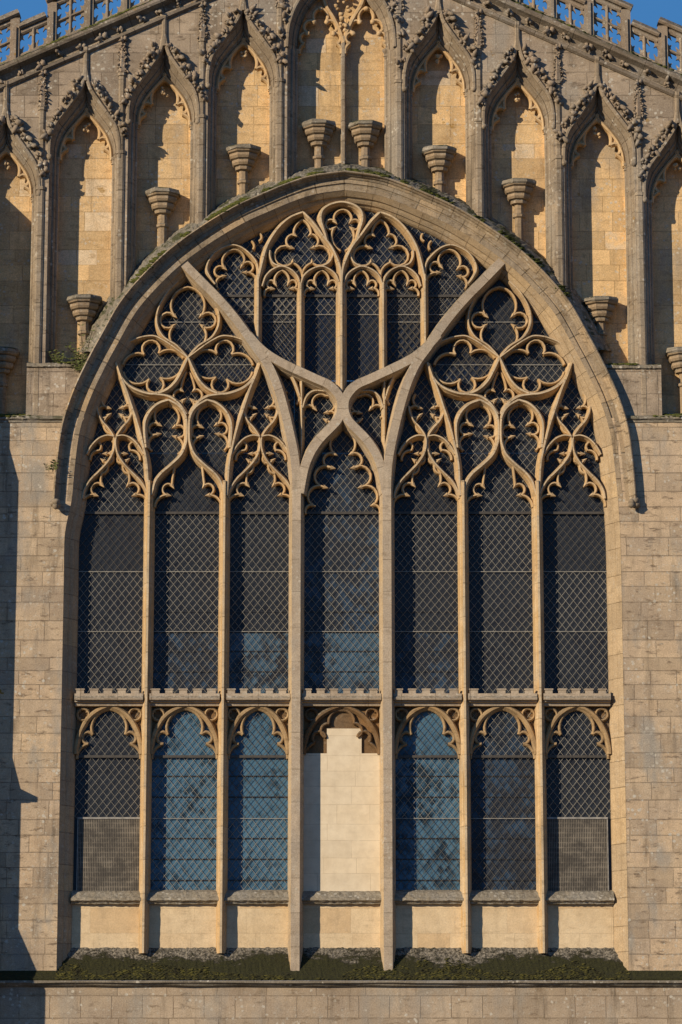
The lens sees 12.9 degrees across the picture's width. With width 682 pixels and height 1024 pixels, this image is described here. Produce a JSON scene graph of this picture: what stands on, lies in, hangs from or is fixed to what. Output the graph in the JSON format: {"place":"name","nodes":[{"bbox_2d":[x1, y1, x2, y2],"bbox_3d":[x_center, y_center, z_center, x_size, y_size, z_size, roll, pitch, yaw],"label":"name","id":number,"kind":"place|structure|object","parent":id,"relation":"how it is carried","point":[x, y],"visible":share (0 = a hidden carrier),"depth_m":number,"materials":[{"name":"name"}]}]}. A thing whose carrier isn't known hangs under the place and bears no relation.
{"place":"outdoors","nodes":[
{"label":"outdoors","id":0,"kind":"place"},
{"label":"ground","id":1,"kind":"structure","parent":0,"visible":0},
{"bbox_2d":[0,418,681,1023],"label":"stone wall","id":2,"kind":"structure","parent":1,"relation":"on","point":[32,538],"depth_m":51.81,"materials":[{"name":"beige stone"}]},
{"bbox_2d":[0,362,681,422],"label":"gable wall","id":3,"kind":"structure","parent":2,"relation":"on","point":[57,381],"depth_m":53.58,"materials":[{"name":"stone"}]},
{"bbox_2d":[0,413,30,416],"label":"moss","id":4,"kind":"object","parent":3,"relation":"on","point":[12,415],"visible":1,"depth_m":53.48,"materials":[{"name":"green plant"}]},
{"bbox_2d":[0,64,49,413],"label":"wall niche","id":5,"kind":"object","parent":3,"relation":"attached to","point":[20,174],"depth_m":54.58,"materials":[{"name":"stone"}]},
{"bbox_2d":[0,346,19,413],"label":"statue corbel","id":6,"kind":"object","parent":5,"relation":"attached to","point":[8,357],"visible":1,"depth_m":53.87,"materials":[{"name":"stone"}]},
{"bbox_2d":[33,70,48,413],"bbox_3d":[-5.420,-4.904,54.151,0.229,6.465,0.160,2,-12,-11],"label":"pinnacled shaft","id":7,"kind":"object","parent":3,"relation":"on","point":[42,101],"visible":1,"depth_m":54.09,"materials":[{"name":"stone"}]},
{"bbox_2d":[46,349,66,362],"bbox_3d":[-5.085,-2.767,53.769,0.391,0.285,0.126,0,-12,0],"label":"wall weed","id":8,"kind":"object","parent":3,"relation":"on","point":[58,359],"depth_m":53.76,"materials":[{"name":"green plant"}]},
{"bbox_2d":[64,324,93,359],"bbox_3d":[-4.556,-2.983,53.765,0.766,0.762,0.127,0,-12,0],"label":"wall weed","id":9,"kind":"object","parent":3,"relation":"on","point":[81,342],"depth_m":53.78,"materials":[{"name":"green plant"}]},
{"bbox_2d":[39,31,129,362],"bbox_3d":[-4.647,-5.072,54.333,1.642,7.577,0.709,0,-12,0],"label":"wall niche","id":10,"kind":"object","parent":3,"relation":"attached to","point":[80,135],"depth_m":54.69,"materials":[{"name":"stone"}]},
{"bbox_2d":[67,294,102,358],"bbox_3d":[-4.617,-3.243,54.154,0.637,1.296,0.557,0,-12,0],"label":"statue corbel","id":11,"kind":"object","parent":10,"relation":"attached to","point":[84,308],"visible":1,"depth_m":54.07,"materials":[{"name":"stone"}]},
{"bbox_2d":[0,0,211,90],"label":"pierced parapet","id":12,"kind":"structure","parent":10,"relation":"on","point":[20,61],"depth_m":54.97,"materials":[{"name":"stone"}]},
{"bbox_2d":[0,0,152,65],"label":"moss","id":13,"kind":"object","parent":12,"relation":"attached to","point":[117,14],"visible":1,"depth_m":54.93,"materials":[{"name":"green plant"}]},
{"bbox_2d":[552,39,644,363],"bbox_3d":[4.650,-4.982,54.320,1.685,7.396,0.698,0,-12,0],"label":"wall niche","id":14,"kind":"object","parent":3,"relation":"attached to","point":[600,136],"depth_m":54.67,"materials":[{"name":"stone"}]},
{"bbox_2d":[453,0,681,100],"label":"pierced parapet","id":15,"kind":"structure","parent":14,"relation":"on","point":[606,48],"depth_m":54.97,"materials":[{"name":"stone"}]},
{"bbox_2d":[510,0,681,74],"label":"moss","id":16,"kind":"object","parent":15,"relation":"attached to","point":[572,26],"visible":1,"depth_m":54.93,"materials":[{"name":"green plant"}]},
{"bbox_2d":[583,296,617,363],"bbox_3d":[4.676,-3.196,54.145,0.632,1.348,0.557,0,-12,0],"label":"statue corbel","id":17,"kind":"object","parent":14,"relation":"attached to","point":[601,309],"visible":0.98,"depth_m":54.07,"materials":[{"name":"stone"}]},
{"bbox_2d":[608,363,638,365],"bbox_3d":[5.037,-2.635,53.722,0.566,0.093,0.214,0,-12,0],"label":"moss","id":18,"kind":"object","parent":3,"relation":"on","point":[631,364],"visible":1,"depth_m":53.68,"materials":[{"name":"green plant"}]},
{"bbox_2d":[633,79,646,415],"bbox_3d":[5.396,-4.784,54.127,0.210,6.366,0.156,3,-12,-14],"label":"pinnacled shaft","id":19,"kind":"object","parent":3,"relation":"on","point":[638,114],"visible":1,"depth_m":54.07,"materials":[{"name":"stone"}]},
{"bbox_2d":[637,75,681,413],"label":"wall niche","id":20,"kind":"object","parent":3,"relation":"attached to","point":[660,174],"depth_m":54.55,"materials":[{"name":"stone"}]},
{"bbox_2d":[665,346,681,412],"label":"statue corbel","id":21,"kind":"object","parent":20,"relation":"attached to","point":[673,355],"visible":1,"depth_m":53.89,"materials":[{"name":"stone"}]},
{"bbox_2d":[652,413,681,416],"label":"moss","id":22,"kind":"object","parent":3,"relation":"on","point":[674,415],"visible":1,"depth_m":53.41,"materials":[{"name":"green plant"}]},
{"bbox_2d":[55,958,630,979],"bbox_3d":[0.033,7.814,51.502,9.848,0.401,0.376,0,-12,0],"label":"moss","id":23,"kind":"object","parent":2,"relation":"on","point":[374,970],"visible":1,"depth_m":51.40,"materials":[{"name":"green plant"}]},
{"bbox_2d":[49,163,639,971],"bbox_3d":[0.066,0.857,53.116,10.406,14.947,0.839,0,-12,0],"label":"great window","id":24,"kind":"structure","parent":2,"relation":"attached to","point":[343,627],"depth_m":53.13,"materials":[{"name":"stone"}]},
{"bbox_2d":[44,459,58,470],"bbox_3d":[-5.108,-0.830,53.083,0.296,0.228,0.107,0,-12,0],"label":"wall weed","id":25,"kind":"object","parent":24,"relation":"on","point":[54,466],"depth_m":53.10,"materials":[{"name":"green plant"}]},
{"bbox_2d":[67,352,87,372],"bbox_3d":[-4.676,-2.664,53.566,0.434,0.379,0.122,0,-12,0],"label":"wall weed","id":26,"kind":"object","parent":24,"relation":"on","point":[79,365],"depth_m":53.56,"materials":[{"name":"green plant"}]},
{"bbox_2d":[115,35,128,298],"bbox_3d":[-3.973,-6.176,54.415,0.246,5.174,0.160,2,-12,-12],"label":"pinnacled shaft","id":27,"kind":"object","parent":24,"relation":"on","point":[121,72],"visible":1,"depth_m":54.35,"materials":[{"name":"stone"}]},
{"bbox_2d":[120,0,209,287],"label":"wall niche","id":28,"kind":"object","parent":24,"relation":"attached to","point":[160,99],"depth_m":54.88,"materials":[{"name":"stone"}]},
{"bbox_2d":[145,187,180,246],"bbox_3d":[-3.230,-5.209,54.558,0.641,1.292,0.557,0,-12,0],"label":"statue corbel","id":29,"kind":"object","parent":28,"relation":"attached to","point":[162,201],"visible":1,"depth_m":54.47,"materials":[{"name":"stone"}]},
{"bbox_2d":[196,1,208,223],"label":"pinnacled shaft","id":30,"kind":"object","parent":24,"relation":"on","point":[201,38],"visible":1,"depth_m":54.55,"materials":[{"name":"stone"}]},
{"bbox_2d":[129,171,324,282],"bbox_3d":[-2.034,-5.121,54.084,3.540,2.123,0.268,0,-12,0],"label":"moss","id":31,"kind":"object","parent":24,"relation":"on","point":[142,270],"visible":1,"depth_m":54.07,"materials":[{"name":"green plant"}]},
{"bbox_2d":[197,0,288,217],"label":"wall niche","id":32,"kind":"object","parent":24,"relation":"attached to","point":[240,54],"depth_m":55.02,"materials":[{"name":"stone"}]},
{"bbox_2d":[226,144,260,194],"bbox_3d":[-1.772,-6.035,54.727,0.642,1.249,0.557,0,-12,0],"label":"statue corbel","id":33,"kind":"object","parent":32,"relation":"attached to","point":[243,158],"visible":0.99,"depth_m":54.64,"materials":[{"name":"stone"}]},
{"bbox_2d":[274,0,285,183],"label":"pinnacled shaft","id":34,"kind":"object","parent":24,"relation":"on","point":[279,134],"visible":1,"depth_m":54.63,"materials":[{"name":"stone"}]},
{"bbox_2d":[277,0,405,179],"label":"twin niche","id":35,"kind":"object","parent":24,"relation":"on","point":[340,68],"visible":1,"depth_m":55.17,"materials":[{"name":"stone"}]},
{"bbox_2d":[302,118,335,167],"bbox_3d":[-0.401,-6.522,54.827,0.630,1.190,0.557,0,-12,0],"label":"statue corbel","id":36,"kind":"object","parent":35,"relation":"attached to","point":[318,133],"visible":1,"depth_m":54.74,"materials":[{"name":"stone"}]},
{"bbox_2d":[348,120,382,166],"bbox_3d":[0.443,-6.524,54.828,0.632,1.166,0.557,0,-12,0],"label":"statue corbel","id":37,"kind":"object","parent":35,"relation":"attached to","point":[365,134],"visible":0.98,"depth_m":54.74,"materials":[{"name":"stone"}]},
{"bbox_2d":[394,0,404,179],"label":"pinnacled shaft","id":38,"kind":"object","parent":24,"relation":"on","point":[398,11],"visible":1,"depth_m":54.66,"materials":[{"name":"stone"}]},
{"bbox_2d":[394,0,480,212],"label":"wall niche","id":39,"kind":"object","parent":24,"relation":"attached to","point":[438,66],"depth_m":55.02,"materials":[{"name":"stone"}]},
{"bbox_2d":[422,145,456,192],"bbox_3d":[1.790,-6.052,54.731,0.637,1.174,0.557,0,-12,0],"label":"statue corbel","id":40,"kind":"object","parent":39,"relation":"attached to","point":[439,159],"visible":0.98,"depth_m":54.64,"materials":[{"name":"stone"}]},
{"bbox_2d":[346,168,569,296],"bbox_3d":[2.077,-5.040,54.073,4.057,2.430,0.267,0,-12,0],"label":"moss","id":41,"kind":"object","parent":24,"relation":"on","point":[536,260],"visible":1,"depth_m":54.10,"materials":[{"name":"green plant"}]},
{"bbox_2d":[473,9,484,217],"bbox_3d":[2.511,-7.195,54.619,0.226,4.139,0.171,0,-12,0],"label":"pinnacled shaft","id":42,"kind":"object","parent":24,"relation":"on","point":[478,44],"visible":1,"depth_m":54.56,"materials":[{"name":"stone"}]},
{"bbox_2d":[477,5,563,275],"bbox_3d":[3.224,-6.578,54.652,1.679,5.486,0.690,0,-12,0],"label":"wall niche","id":43,"kind":"object","parent":24,"relation":"attached to","point":[517,100],"depth_m":54.88,"materials":[{"name":"stone"}]},
{"bbox_2d":[501,178,536,240],"bbox_3d":[3.227,-5.386,54.594,0.638,1.291,0.557,0,-12,0],"label":"statue corbel","id":44,"kind":"object","parent":43,"relation":"attached to","point":[518,192],"visible":1,"depth_m":54.51,"materials":[{"name":"stone"}]},
{"bbox_2d":[552,43,564,285],"bbox_3d":[3.938,-6.229,54.422,0.234,4.771,0.153,3,-12,-15],"label":"pinnacled shaft","id":45,"kind":"object","parent":24,"relation":"on","point":[558,156],"visible":1,"depth_m":54.36,"materials":[{"name":"stone"}]}
]}

